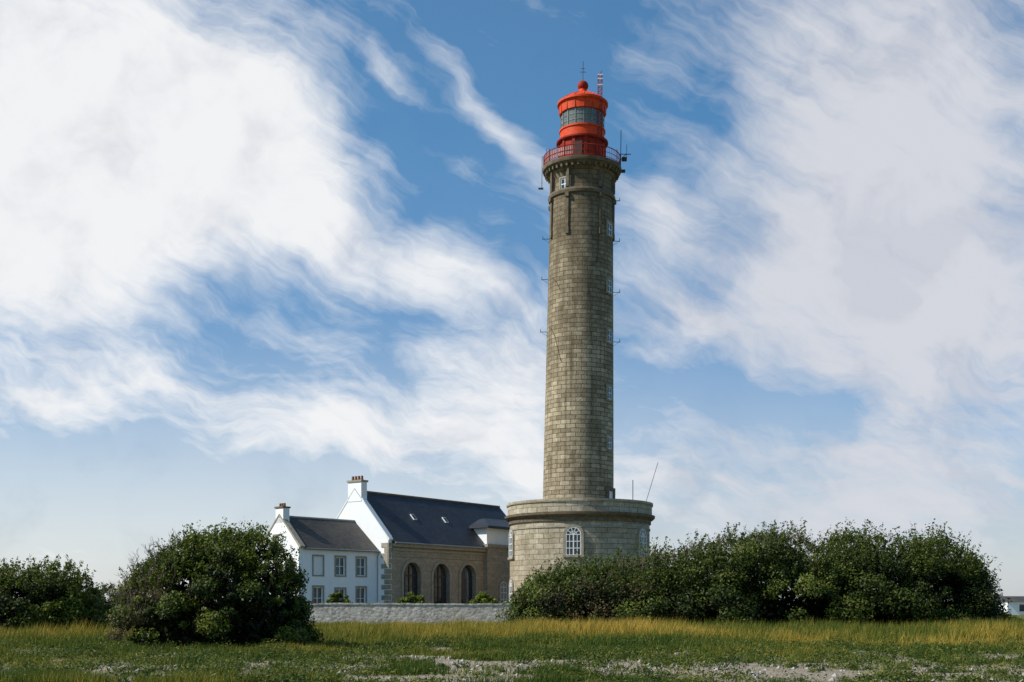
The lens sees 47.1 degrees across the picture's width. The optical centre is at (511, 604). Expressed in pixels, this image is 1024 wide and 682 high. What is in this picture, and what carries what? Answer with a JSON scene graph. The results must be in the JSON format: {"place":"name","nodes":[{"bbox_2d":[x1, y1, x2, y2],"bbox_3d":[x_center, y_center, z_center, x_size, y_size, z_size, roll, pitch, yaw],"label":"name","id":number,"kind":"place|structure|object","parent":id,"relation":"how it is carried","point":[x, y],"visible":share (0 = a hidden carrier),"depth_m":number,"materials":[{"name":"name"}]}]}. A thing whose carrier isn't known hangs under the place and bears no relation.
{"place":"outdoors","nodes":[
{"label":"outdoors","id":0,"kind":"place"},
{"bbox_2d":[474,528,508,544],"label":"annex upper wall","id":1,"kind":"structure","parent":0,"point":[493,536],"depth_m":124.47,"materials":[{"name":"white paint"}]},
{"bbox_2d":[468,518,509,529],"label":"annex roof","id":2,"kind":"structure","parent":1,"relation":"on","point":[491,523],"depth_m":125.19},
{"bbox_2d":[0,610,1023,681],"bbox_3d":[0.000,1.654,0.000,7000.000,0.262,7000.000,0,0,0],"label":"ground","id":3,"kind":"structure","parent":0,"point":[800,671],"depth_m":29.74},
{"bbox_2d":[0,554,110,629],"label":"shrub","id":4,"kind":"object","parent":3,"relation":"on","point":[56,597],"visible":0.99,"depth_m":60.34,"materials":[{"name":"green plant"}]},
{"bbox_2d":[92,581,148,625],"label":"shrub","id":5,"kind":"object","parent":3,"relation":"on","point":[105,589],"visible":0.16,"depth_m":69.70,"materials":[{"name":"green plant"}]},
{"bbox_2d":[104,517,324,647],"bbox_3d":[-10.729,-0.716,42.800,7.677,5.025,5.896,0,0,0],"label":"shrub","id":6,"kind":"object","parent":3,"relation":"on","point":[226,572],"visible":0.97,"depth_m":41.42,"materials":[{"name":"green plant"}]},
{"bbox_2d":[261,516,301,597],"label":"gable wall","id":7,"kind":"structure","parent":3,"relation":"on","point":[278,527],"depth_m":106.86,"materials":[{"name":"white paint"}]},
{"bbox_2d":[260,514,304,547],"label":"gable coping","id":8,"kind":"object","parent":7,"relation":"on","point":[292,531],"visible":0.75,"depth_m":106.73,"materials":[{"name":"grey stone"}]},
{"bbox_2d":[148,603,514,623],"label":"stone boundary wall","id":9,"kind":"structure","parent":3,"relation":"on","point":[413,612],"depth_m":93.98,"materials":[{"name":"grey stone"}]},
{"bbox_2d":[302,548,376,602],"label":"front wall","id":10,"kind":"structure","parent":3,"relation":"on","point":[329,581],"depth_m":109.44,"materials":[{"name":"white paint"}]},
{"bbox_2d":[314,556,321,574],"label":"closed shutter","id":11,"kind":"object","parent":10,"relation":"on","point":[317,565],"visible":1,"depth_m":107.37,"materials":[{"name":"white paint"}]},
{"bbox_2d":[312,554,323,575],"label":"window surround","id":12,"kind":"object","parent":10,"relation":"attached to","point":[313,555],"visible":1,"depth_m":106.84,"materials":[{"name":"stone"}]},
{"bbox_2d":[312,585,323,602],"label":"window surround","id":13,"kind":"object","parent":10,"relation":"attached to","point":[313,586],"visible":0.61,"depth_m":106.92,"materials":[{"name":"stone"}]},
{"bbox_2d":[314,587,321,602],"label":"window frame","id":14,"kind":"object","parent":10,"relation":"attached to","point":[316,598],"visible":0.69,"depth_m":107.41,"materials":[{"name":"white wood"}]},
{"bbox_2d":[314,588,320,602],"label":"window pane","id":15,"kind":"object","parent":14,"relation":"in","point":[319,594],"visible":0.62,"depth_m":107.58,"materials":[{"name":"grey glass"}]},
{"bbox_2d":[289,517,378,551],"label":"slate roof","id":16,"kind":"structure","parent":10,"relation":"on","point":[328,534],"depth_m":109.98,"materials":[{"name":"grey stone"}]},
{"bbox_2d":[276,508,288,522],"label":"chimney","id":17,"kind":"object","parent":16,"relation":"on","point":[283,513],"visible":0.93,"depth_m":107.59,"materials":[{"name":"paint"}]},
{"bbox_2d":[289,516,379,602],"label":"gutter and ridge","id":18,"kind":"object","parent":10,"relation":"attached to","point":[340,549],"visible":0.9,"depth_m":110.77,"materials":[{"name":"grey metal"}]},
{"bbox_2d":[334,555,345,576],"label":"window surround","id":19,"kind":"object","parent":10,"relation":"attached to","point":[335,556],"visible":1,"depth_m":108.81,"materials":[{"name":"stone"}]},
{"bbox_2d":[336,557,343,574],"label":"window frame","id":20,"kind":"object","parent":10,"relation":"attached to","point":[339,566],"visible":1,"depth_m":109.31,"materials":[{"name":"white wood"}]},
{"bbox_2d":[336,558,342,574],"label":"window pane","id":21,"kind":"object","parent":20,"relation":"in","point":[337,564],"visible":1,"depth_m":109.36,"materials":[{"name":"glass"}]},
{"bbox_2d":[334,587,346,598],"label":"window surround","id":22,"kind":"object","parent":10,"relation":"attached to","point":[335,588],"visible":0.39,"depth_m":109.20,"materials":[{"name":"stone"}]},
{"bbox_2d":[357,558,364,575],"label":"window frame","id":23,"kind":"object","parent":10,"relation":"attached to","point":[360,566],"visible":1,"depth_m":111.11,"materials":[{"name":"white wood"}]},
{"bbox_2d":[357,559,363,574],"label":"window pane","id":24,"kind":"object","parent":23,"relation":"in","point":[362,566],"visible":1,"depth_m":111.29,"materials":[{"name":"glass"}]},
{"bbox_2d":[357,588,364,602],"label":"window frame","id":25,"kind":"object","parent":10,"relation":"attached to","point":[359,598],"visible":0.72,"depth_m":111.11,"materials":[{"name":"white wood"}]},
{"bbox_2d":[357,588,363,602],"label":"window pane","id":26,"kind":"object","parent":25,"relation":"in","point":[362,594],"visible":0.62,"depth_m":111.29,"materials":[{"name":"grey glass"}]},
{"bbox_2d":[356,556,366,576],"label":"window surround","id":27,"kind":"object","parent":10,"relation":"attached to","point":[356,565],"visible":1,"depth_m":110.95,"materials":[{"name":"stone"}]},
{"bbox_2d":[356,586,366,602],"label":"window surround","id":28,"kind":"object","parent":10,"relation":"attached to","point":[361,587],"visible":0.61,"depth_m":110.95,"materials":[{"name":"stone"}]},
{"bbox_2d":[326,592,352,602],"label":"garden bush","id":29,"kind":"object","parent":3,"relation":"on","point":[335,598],"visible":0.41,"depth_m":101.93,"materials":[{"name":"green plant"}]},
{"bbox_2d":[337,497,391,602],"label":"gable wall","id":30,"kind":"structure","parent":3,"relation":"on","point":[358,512],"depth_m":112.93,"materials":[{"name":"white paint"}]},
{"bbox_2d":[348,481,366,501],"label":"chimney","id":31,"kind":"object","parent":30,"relation":"on","point":[360,488],"visible":1,"depth_m":114.03,"materials":[{"name":"paint"}]},
{"bbox_2d":[347,479,367,482],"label":"chimney cap","id":32,"kind":"object","parent":31,"relation":"on","point":[357,481],"visible":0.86,"depth_m":113.92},
{"bbox_2d":[352,476,362,479],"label":"chimney pots","id":33,"kind":"object","parent":32,"relation":"on","point":[356,477],"visible":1,"depth_m":114.41,"materials":[{"name":"ceramic"}]},
{"bbox_2d":[336,489,392,540],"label":"gable coping","id":34,"kind":"object","parent":30,"relation":"on","point":[379,522],"visible":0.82,"depth_m":112.72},
{"bbox_2d":[381,543,393,602],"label":"quoins","id":35,"kind":"object","parent":30,"relation":"attached to","point":[387,573],"visible":0.75,"depth_m":111.73,"materials":[{"name":"stone"}]},
{"bbox_2d":[390,591,424,602],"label":"garden bush","id":36,"kind":"object","parent":3,"relation":"on","point":[415,599],"visible":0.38,"depth_m":101.42,"materials":[{"name":"green plant"}]},
{"bbox_2d":[392,541,483,603],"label":"arcade wall","id":37,"kind":"structure","parent":3,"relation":"on","point":[427,564],"depth_m":116.89,"materials":[{"name":"beige stone"}]},
{"bbox_2d":[405,563,416,596],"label":"arch glass","id":38,"kind":"object","parent":37,"relation":"on","point":[411,565],"visible":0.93,"depth_m":114.83,"materials":[{"name":"glass"}]},
{"bbox_2d":[404,566,417,597],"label":"arch glazing bars","id":39,"kind":"object","parent":38,"relation":"attached to","point":[409,575],"visible":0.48,"depth_m":114.62,"materials":[{"name":"wood"}]},
{"bbox_2d":[401,559,422,597],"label":"arch surround","id":40,"kind":"object","parent":37,"relation":"attached to","point":[417,563],"visible":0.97,"depth_m":114.00,"materials":[{"name":"stone"}]},
{"bbox_2d":[367,493,505,548],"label":"slate roof","id":41,"kind":"structure","parent":37,"relation":"on","point":[429,525],"depth_m":119.55,"materials":[{"name":"grey stone"}]},
{"bbox_2d":[367,491,499,507],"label":"ridge tiles","id":42,"kind":"object","parent":41,"relation":"attached to","point":[432,499],"visible":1,"depth_m":123.35,"materials":[{"name":"tile"}]},
{"bbox_2d":[395,542,487,548],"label":"gutter","id":43,"kind":"object","parent":41,"relation":"attached to","point":[441,545],"visible":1,"depth_m":117.00,"materials":[{"name":"grey metal"}]},
{"bbox_2d":[392,543,485,560],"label":"arcade cornice","id":44,"kind":"structure","parent":37,"relation":"attached to","point":[435,547],"depth_m":117.10,"materials":[{"name":"brown stone"}]},
{"bbox_2d":[435,564,445,603],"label":"arch glass","id":45,"kind":"object","parent":37,"relation":"on","point":[440,584],"visible":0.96,"depth_m":118.56,"materials":[{"name":"glass"}]},
{"bbox_2d":[434,567,446,603],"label":"arch glazing bars","id":46,"kind":"object","parent":45,"relation":"attached to","point":[442,587],"visible":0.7,"depth_m":118.20,"materials":[{"name":"wood"}]},
{"bbox_2d":[431,561,451,602],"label":"arch surround","id":47,"kind":"object","parent":37,"relation":"attached to","point":[436,564],"visible":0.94,"depth_m":117.76,"materials":[{"name":"stone"}]},
{"bbox_2d":[461,565,471,603],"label":"arch glass","id":48,"kind":"object","parent":37,"relation":"attached to","point":[466,585],"visible":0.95,"depth_m":121.98,"materials":[{"name":"glass"}]},
{"bbox_2d":[459,562,477,602],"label":"arch surround","id":49,"kind":"object","parent":37,"relation":"attached to","point":[476,574],"visible":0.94,"depth_m":121.57,"materials":[{"name":"stone"}]},
{"bbox_2d":[469,591,499,603],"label":"garden bush","id":50,"kind":"object","parent":3,"relation":"on","point":[483,598],"visible":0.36,"depth_m":101.81,"materials":[{"name":"green plant"}]},
{"bbox_2d":[484,547,509,602],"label":"annex lower wall","id":51,"kind":"structure","parent":3,"relation":"on","point":[496,568],"depth_m":124.50,"materials":[{"name":"beige stone"}]},
{"bbox_2d":[484,544,507,552],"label":"annex cornice","id":52,"kind":"structure","parent":51,"relation":"attached to","point":[496,545],"depth_m":124.42,"materials":[{"name":"brown stone"}]},
{"bbox_2d":[499,580,507,602],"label":"annex window surround","id":53,"kind":"object","parent":51,"relation":"attached to","point":[501,581],"visible":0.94,"depth_m":125.07,"materials":[{"name":"grey stone"}]},
{"bbox_2d":[501,582,505,602],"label":"annex window pane","id":54,"kind":"object","parent":51,"relation":"in","point":[502,592],"visible":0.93,"depth_m":125.60,"materials":[{"name":"grey glass"}]},
{"bbox_2d":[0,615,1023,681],"bbox_3d":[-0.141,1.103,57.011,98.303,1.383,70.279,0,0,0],"label":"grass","id":55,"kind":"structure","parent":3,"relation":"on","point":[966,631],"depth_m":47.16,"materials":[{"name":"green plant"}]},
{"bbox_2d":[0,625,1023,681],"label":"weeds","id":56,"kind":"object","parent":3,"relation":"on","point":[902,676],"visible":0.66,"depth_m":31.09,"materials":[{"name":"green plant"}]},
{"bbox_2d":[7,650,1023,681],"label":"stones","id":57,"kind":"object","parent":3,"relation":"on","point":[716,668],"visible":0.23,"depth_m":29.34,"materials":[{"name":"grey stone"}]},
{"bbox_2d":[505,68,657,602],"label":"lighthouse","id":58,"kind":"object","parent":3,"relation":"on","point":[579,507],"visible":0.94,"depth_m":114.95,"materials":[{"name":"stone"}]},
{"bbox_2d":[495,517,1012,625],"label":"hedge","id":59,"kind":"object","parent":3,"relation":"on","point":[847,579],"visible":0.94,"depth_m":72.69,"materials":[{"name":"green plant"}]},
{"bbox_2d":[995,610,1023,621],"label":"shrub","id":60,"kind":"object","parent":3,"relation":"on","point":[1014,617],"visible":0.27,"depth_m":109.22,"materials":[{"name":"green plant"}]},
{"bbox_2d":[1001,602,1023,614],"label":"walls","id":61,"kind":"structure","parent":3,"relation":"on","point":[1013,607],"depth_m":187.30,"materials":[{"name":"white paint"}]},
{"bbox_2d":[996,596,1023,601],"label":"roof","id":62,"kind":"structure","parent":61,"relation":"on","point":[1017,598],"depth_m":188.45,"materials":[{"name":"grey stone"}]},
{"bbox_2d":[1019,605,1023,610],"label":"windows","id":63,"kind":"structure","parent":61,"relation":"attached to","point":[1021,607],"depth_m":187.38,"materials":[{"name":"grey glass"}]},
{"bbox_2d":[0,0,1023,604],"label":"sky","id":64,"kind":"structure","parent":0,"point":[256,256],"materials":[{"name":"blue"}]}
]}

